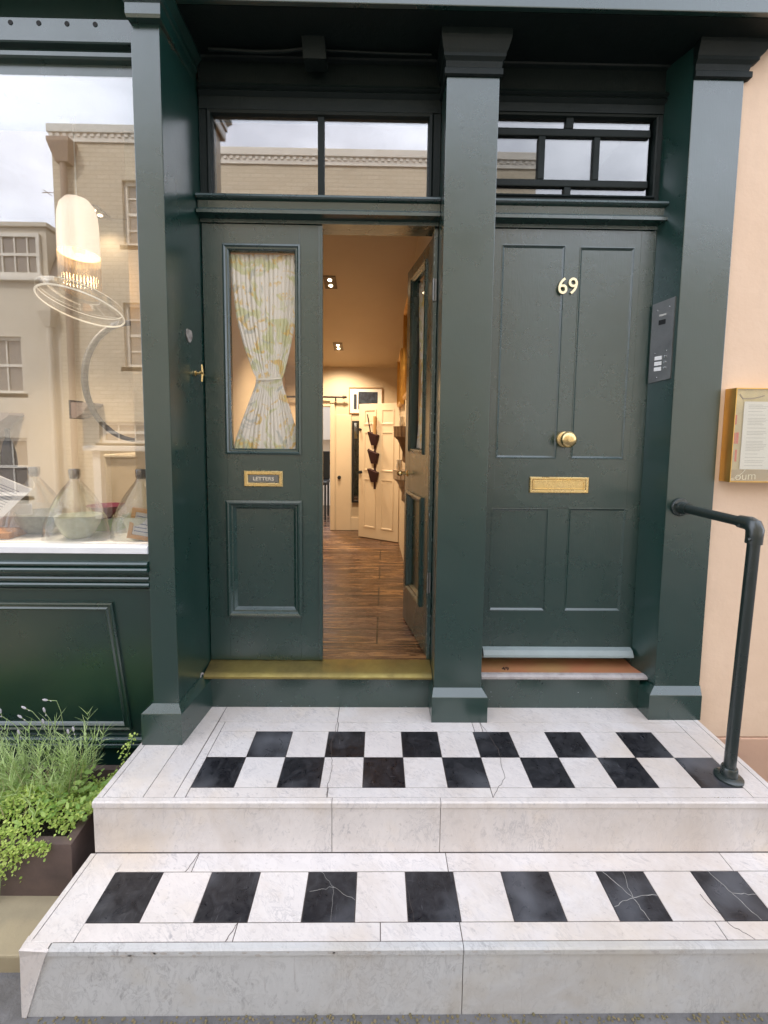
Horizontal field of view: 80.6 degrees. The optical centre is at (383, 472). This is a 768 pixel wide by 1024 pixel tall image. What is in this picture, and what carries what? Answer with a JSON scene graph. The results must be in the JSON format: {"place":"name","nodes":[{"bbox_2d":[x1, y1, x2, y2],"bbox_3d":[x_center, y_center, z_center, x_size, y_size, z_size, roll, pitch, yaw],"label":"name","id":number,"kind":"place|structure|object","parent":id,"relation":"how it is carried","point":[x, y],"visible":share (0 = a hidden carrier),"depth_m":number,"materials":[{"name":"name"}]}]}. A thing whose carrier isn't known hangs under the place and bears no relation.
{"place":"outdoors","nodes":[
{"label":"outdoors","id":0,"kind":"place"},
{"bbox_2d":[323,451,329,519],"bbox_3d":[-0.862,0.151,5.664,0.330,0.830,0.380,1,5,-1],"label":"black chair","id":1,"kind":"object","parent":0,"point":[326,467],"visible":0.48,"depth_m":5.80,"materials":[{"name":"black"}]},
{"bbox_2d":[323,407,329,504],"bbox_3d":[-0.786,-0.388,6.808,1.800,1.710,0.530,1,5,-1],"label":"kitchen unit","id":2,"kind":"object","parent":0,"point":[326,423],"depth_m":6.80,"materials":[{"name":"white wood"}]},
{"bbox_2d":[0,973,767,1023],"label":"road","id":3,"kind":"structure","parent":0,"point":[10,1000],"depth_m":1.29,"materials":[{"name":"grey concrete"}]},
{"bbox_2d":[0,896,58,972],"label":"stone slab","id":4,"kind":"structure","parent":3,"relation":"on","point":[21,917],"depth_m":1.48,"materials":[{"name":"stone"}]},
{"bbox_2d":[0,765,121,895],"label":"trough planter","id":5,"kind":"object","parent":4,"relation":"on","point":[56,871],"visible":0.37,"depth_m":1.55,"materials":[{"name":"ceramic"}]},
{"bbox_2d":[0,790,28,814],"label":"fern plant","id":6,"kind":"object","parent":5,"relation":"in","point":[5,803],"visible":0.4,"depth_m":1.63,"materials":[{"name":"green plant"}]},
{"bbox_2d":[0,699,111,821],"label":"lavender plant","id":7,"kind":"object","parent":5,"relation":"in","point":[71,761],"visible":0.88,"depth_m":1.70,"materials":[{"name":"green plant"}]},
{"bbox_2d":[0,757,112,832],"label":"leafy plant","id":8,"kind":"object","parent":5,"relation":"in","point":[75,789],"visible":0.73,"depth_m":1.64,"materials":[{"name":"green plant"}]},
{"bbox_2d":[0,732,137,887],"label":"creeping plant","id":9,"kind":"object","parent":5,"relation":"in","point":[28,846],"visible":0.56,"depth_m":1.59,"materials":[{"name":"green plant"}]},
{"bbox_2d":[0,0,767,764],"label":"shop building","id":10,"kind":"structure","parent":3,"relation":"on","point":[536,198],"depth_m":1.97,"materials":[{"name":"green paint"}]},
{"bbox_2d":[0,412,24,437],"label":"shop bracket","id":11,"kind":"object","parent":10,"relation":"attached to","point":[8,420],"visible":1,"depth_m":2.98,"materials":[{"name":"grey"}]},
{"bbox_2d":[0,527,147,541],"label":"display shelf","id":12,"kind":"object","parent":10,"relation":"attached to","point":[54,534],"depth_m":1.90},
{"bbox_2d":[0,527,26,538],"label":"wooden board","id":13,"kind":"object","parent":12,"relation":"on","point":[9,532],"visible":0.54,"depth_m":1.90,"materials":[{"name":"brown wood"}]},
{"bbox_2d":[0,476,31,518],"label":"open booklet","id":14,"kind":"object","parent":13,"relation":"on","point":[12,494],"visible":1,"depth_m":1.87,"materials":[{"name":"white paper"}]},
{"bbox_2d":[0,504,31,526],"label":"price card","id":15,"kind":"object","parent":13,"relation":"on","point":[21,509],"visible":0.33,"depth_m":1.96,"materials":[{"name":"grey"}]},
{"bbox_2d":[0,466,28,503],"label":"box stack","id":16,"kind":"object","parent":12,"relation":"on","point":[18,474],"visible":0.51,"depth_m":2.03,"materials":[{"name":"grey"}]},
{"bbox_2d":[0,428,17,466],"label":"wine bottle","id":17,"kind":"object","parent":16,"relation":"on","point":[8,456],"visible":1,"depth_m":2.03,"materials":[{"name":"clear glass"}]},
{"bbox_2d":[1,467,66,530],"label":"glass cloche","id":18,"kind":"object","parent":12,"relation":"on","point":[33,471],"visible":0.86,"depth_m":1.96,"materials":[{"name":"clear glass"}]},
{"bbox_2d":[13,508,61,533],"bbox_3d":[-1.521,0.216,1.992,0.172,0.093,0.172,1,5,-1],"label":"bowl","id":19,"kind":"object","parent":12,"relation":"on","point":[32,523],"visible":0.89,"depth_m":1.94,"materials":[{"name":"grey ceramic"}]},
{"bbox_2d":[41,468,110,540],"bbox_3d":[-1.299,0.127,1.907,0.245,0.290,0.245,1,5,-1],"label":"glass cloche","id":20,"kind":"object","parent":12,"relation":"on","point":[74,473],"visible":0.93,"depth_m":1.88,"materials":[{"name":"clear glass"}]},
{"bbox_2d":[53,511,101,538],"bbox_3d":[-1.292,0.225,1.916,0.172,0.093,0.172,1,5,-1],"label":"bowl","id":21,"kind":"object","parent":12,"relation":"on","point":[76,525],"visible":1,"depth_m":1.87,"materials":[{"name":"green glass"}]},
{"bbox_2d":[96,517,124,531],"bbox_3d":[-1.295,0.234,2.060,0.191,0.053,0.083,1,5,-1],"label":"green box","id":22,"kind":"object","parent":12,"relation":"on","point":[118,525],"visible":0.34,"depth_m":2.02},
{"bbox_2d":[85,502,124,518],"bbox_3d":[-1.264,0.177,2.057,0.156,0.060,0.155,1,5,-1],"label":"purple bowl","id":23,"kind":"object","parent":22,"relation":"on","point":[110,509],"visible":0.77,"depth_m":2.04,"materials":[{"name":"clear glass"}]},
{"bbox_2d":[110,469,145,539],"bbox_3d":[-1.035,0.128,1.935,0.245,0.290,0.245,1,5,-1],"label":"glass cloche","id":24,"kind":"object","parent":12,"relation":"on","point":[140,473],"visible":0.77,"depth_m":1.90,"materials":[{"name":"clear glass"}]},
{"bbox_2d":[121,513,146,530],"bbox_3d":[-1.028,0.225,1.944,0.172,0.093,0.172,1,5,-1],"label":"bowl","id":25,"kind":"object","parent":12,"relation":"on","point":[127,519],"visible":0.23,"depth_m":1.86,"materials":[{"name":"beige ceramic"}]},
{"bbox_2d":[126,507,147,540],"bbox_3d":[-0.994,0.213,1.865,0.115,0.137,0.039,1,5,-1],"label":"card holder","id":26,"kind":"object","parent":12,"relation":"on","point":[139,532],"visible":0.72,"depth_m":1.86,"materials":[{"name":"brown wood"}]},
{"bbox_2d":[33,116,124,327],"bbox_3d":[-1.285,-1.193,1.889,0.323,1.078,0.323,1,5,-1],"label":"pendant lamp","id":27,"kind":"object","parent":10,"relation":"hanging from","point":[77,233],"visible":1,"depth_m":1.86,"materials":[{"name":"white glass"}]},
{"bbox_2d":[68,400,102,418],"bbox_3d":[-1.961,-0.414,2.984,0.143,0.120,0.134,1,5,-1],"label":"shop bracket","id":28,"kind":"object","parent":10,"relation":"attached to","point":[79,410],"visible":0.96,"depth_m":2.92,"materials":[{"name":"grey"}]},
{"bbox_2d":[92,205,110,217],"bbox_3d":[-1.796,-1.627,2.829,0.090,0.014,0.150,1,5,-1],"label":"ceiling downlight","id":29,"kind":"object","parent":10,"relation":"attached to","point":[100,213],"visible":0.5,"depth_m":2.84,"materials":[{"name":"white metal"}]},
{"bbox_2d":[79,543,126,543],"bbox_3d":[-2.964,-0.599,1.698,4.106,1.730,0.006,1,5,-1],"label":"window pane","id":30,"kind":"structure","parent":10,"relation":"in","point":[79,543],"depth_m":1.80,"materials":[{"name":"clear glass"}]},
{"bbox_2d":[81,320,134,441],"bbox_3d":[-1.356,-0.971,2.428,0.491,1.611,0.034,-2,5,-26],"label":"ring mirror","id":31,"kind":"object","parent":10,"relation":"hanging from","point":[95,341],"visible":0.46,"depth_m":2.37,"materials":[{"name":"mirror"}]},
{"bbox_2d":[103,452,136,516],"bbox_3d":[-1.346,0.440,2.752,0.350,1.122,0.540,1,5,-1],"label":"shop cabinet","id":32,"kind":"object","parent":10,"relation":"on","point":[120,474],"visible":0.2,"depth_m":2.46,"materials":[{"name":"beige"}]},
{"bbox_2d":[202,223,322,659],"bbox_3d":[-0.535,-0.099,2.047,0.520,1.953,0.061,1,5,-1],"label":"glazed door leaf","id":33,"kind":"structure","parent":10,"relation":"in","point":[265,505],"depth_m":2.05,"materials":[{"name":"green paint"}]},
{"bbox_2d":[231,254,295,448],"bbox_3d":[-0.531,-0.529,2.036,0.314,0.867,0.029,1,5,-1],"label":"curtain","id":34,"kind":"object","parent":33,"relation":"hanging from","point":[263,287],"visible":0.93,"depth_m":2.02,"materials":[{"name":"fabric"}]},
{"bbox_2d":[287,395,346,400],"bbox_3d":[-0.713,-0.792,4.807,0.645,0.060,0.068,1,5,-1],"label":"curtain pole","id":35,"kind":"object","parent":10,"relation":"attached to","point":[343,397],"visible":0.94,"depth_m":4.78,"materials":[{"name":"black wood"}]},
{"bbox_2d":[208,35,431,71],"bbox_3d":[-0.257,-1.691,1.754,0.900,0.113,0.192,1,5,-1],"label":"junction box","id":36,"kind":"object","parent":10,"relation":"attached to","point":[313,49],"visible":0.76,"depth_m":1.82,"materials":[{"name":"black paint"}]},
{"bbox_2d":[323,276,336,288],"bbox_3d":[-0.395,-1.400,3.328,0.090,0.048,0.150,1,5,-1],"label":"ceiling downlight","id":37,"kind":"object","parent":10,"relation":"attached to","point":[330,282],"visible":0.93,"depth_m":3.32,"materials":[{"name":"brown metal"}]},
{"bbox_2d":[333,343,342,350],"bbox_3d":[-0.441,-1.215,4.357,0.090,0.048,0.150,1,5,-1],"label":"ceiling downlight","id":38,"kind":"object","parent":10,"relation":"attached to","point":[338,346],"visible":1,"depth_m":4.35,"materials":[{"name":"white metal"}]},
{"bbox_2d":[336,415,350,529],"bbox_3d":[-0.439,0.005,4.909,0.163,1.260,0.046,1,5,-1],"label":"cupboard door","id":39,"kind":"structure","parent":10,"relation":"in","point":[343,422],"depth_m":4.91,"materials":[{"name":"beige paint"}]},
{"bbox_2d":[352,421,358,502],"bbox_3d":[-0.216,-0.115,4.896,0.264,0.885,0.024,1,5,-1],"label":"wall mirror","id":40,"kind":"object","parent":10,"relation":"attached to","point":[355,462],"depth_m":4.89,"materials":[{"name":"black"}]},
{"bbox_2d":[349,387,382,413],"bbox_3d":[-0.196,-0.773,4.859,0.358,0.280,0.018,1,5,-1],"label":"framed picture","id":41,"kind":"object","parent":10,"relation":"attached to","point":[364,395],"visible":0.81,"depth_m":4.86,"materials":[{"name":"white wood"}]},
{"bbox_2d":[358,403,399,541],"bbox_3d":[-0.059,-0.005,4.484,0.474,1.350,0.075,4,6,32],"label":"panelled door","id":42,"kind":"structure","parent":10,"relation":"attached to","point":[379,512],"depth_m":4.47,"materials":[{"name":"beige paint"}]},
{"bbox_2d":[367,414,378,488],"bbox_3d":[-0.117,-0.205,4.470,0.136,0.741,0.064,4,6,32],"label":"hanging rack","id":43,"kind":"object","parent":42,"relation":"hanging from","point":[373,455],"visible":1,"depth_m":4.45,"materials":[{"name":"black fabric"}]},
{"bbox_2d":[393,459,404,502],"bbox_3d":[0.121,0.067,3.641,0.104,0.346,0.201,1,5,-1],"label":"wall bracket","id":44,"kind":"object","parent":10,"relation":"attached to","point":[400,480],"depth_m":3.61,"materials":[{"name":"beige wood"}]},
{"bbox_2d":[393,416,405,462],"bbox_3d":[0.125,-0.263,3.592,0.104,0.371,0.201,1,5,-1],"label":"wall bracket","id":45,"kind":"object","parent":10,"relation":"attached to","point":[400,433],"depth_m":3.53,"materials":[{"name":"brown wood"}]},
{"bbox_2d":[397,348,403,407],"bbox_3d":[0.147,-0.819,3.997,0.040,0.450,0.560,1,5,-1],"label":"gilt frame","id":46,"kind":"object","parent":10,"relation":"attached to","point":[400,402],"visible":0.81,"depth_m":3.75,"materials":[{"name":"gold metal"}]},
{"bbox_2d":[402,295,407,399],"bbox_3d":[0.171,-0.893,3.288,0.040,0.680,0.560,1,5,-1],"label":"gilt frame","id":47,"kind":"object","parent":10,"relation":"attached to","point":[404,352],"visible":0.26,"depth_m":3.53,"materials":[{"name":"gold"}]},
{"bbox_2d":[397,237,433,653],"bbox_3d":[0.155,-0.104,2.310,0.107,1.925,0.463,0,5,-11],"label":"glazed door leaf","id":48,"kind":"structure","parent":10,"relation":"in","point":[416,472],"depth_m":2.34,"materials":[{"name":"green paint"}]},
{"bbox_2d":[416,279,423,447],"bbox_3d":[0.207,-0.542,2.285,0.028,0.867,0.249,-1,5,-13],"label":"curtain","id":49,"kind":"object","parent":10,"relation":"hanging from","point":[421,330],"visible":0.23,"depth_m":2.34,"materials":[{"name":"fabric"}]},
{"bbox_2d":[482,229,654,657],"bbox_3d":[0.821,-0.098,2.035,0.701,1.920,0.119,1,5,-1],"label":"panelled front door","id":50,"kind":"structure","parent":10,"relation":"in","point":[571,310],"depth_m":2.05,"materials":[{"name":"green paint"}]},
{"bbox_2d":[648,296,675,383],"bbox_3d":[1.198,-0.567,1.953,0.010,0.349,0.104,-1,5,-20],"label":"intercom panel","id":51,"kind":"object","parent":10,"relation":"attached to","point":[662,339],"visible":1,"depth_m":1.95,"materials":[{"name":"metal"}]},
{"bbox_2d":[658,319,665,324],"bbox_3d":[1.196,-0.648,1.947,0.001,0.020,0.032,-1,5,-20],"label":"camera window","id":52,"kind":"structure","parent":51,"relation":"in","point":[663,321],"depth_m":1.94,"materials":[{"name":"black glass"}]},
{"bbox_2d":[19,707,767,1017],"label":"marble steps","id":53,"kind":"structure","parent":3,"relation":"on","point":[245,861],"depth_m":1.48,"materials":[{"name":"white stone"}]},
{"bbox_2d":[671,498,764,786],"bbox_3d":[1.277,0.619,1.786,0.097,0.987,0.412,1,5,-1],"label":"handrail","id":54,"kind":"object","parent":53,"relation":"on","point":[726,771],"visible":1,"depth_m":1.62,"materials":[{"name":"black metal"}]},
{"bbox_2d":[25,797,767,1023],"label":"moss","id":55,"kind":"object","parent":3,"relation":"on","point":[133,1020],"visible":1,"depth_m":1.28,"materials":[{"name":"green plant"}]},
{"bbox_2d":[698,49,767,782],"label":"neighbour building","id":56,"kind":"structure","parent":3,"relation":"on","point":[745,361],"depth_m":1.97,"materials":[{"name":"beige paint"}]},
{"bbox_2d":[719,388,767,482],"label":"menu case","id":57,"kind":"object","parent":56,"relation":"attached to","point":[744,452],"visible":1,"depth_m":1.89,"materials":[{"name":"gold metal"}]}
]}

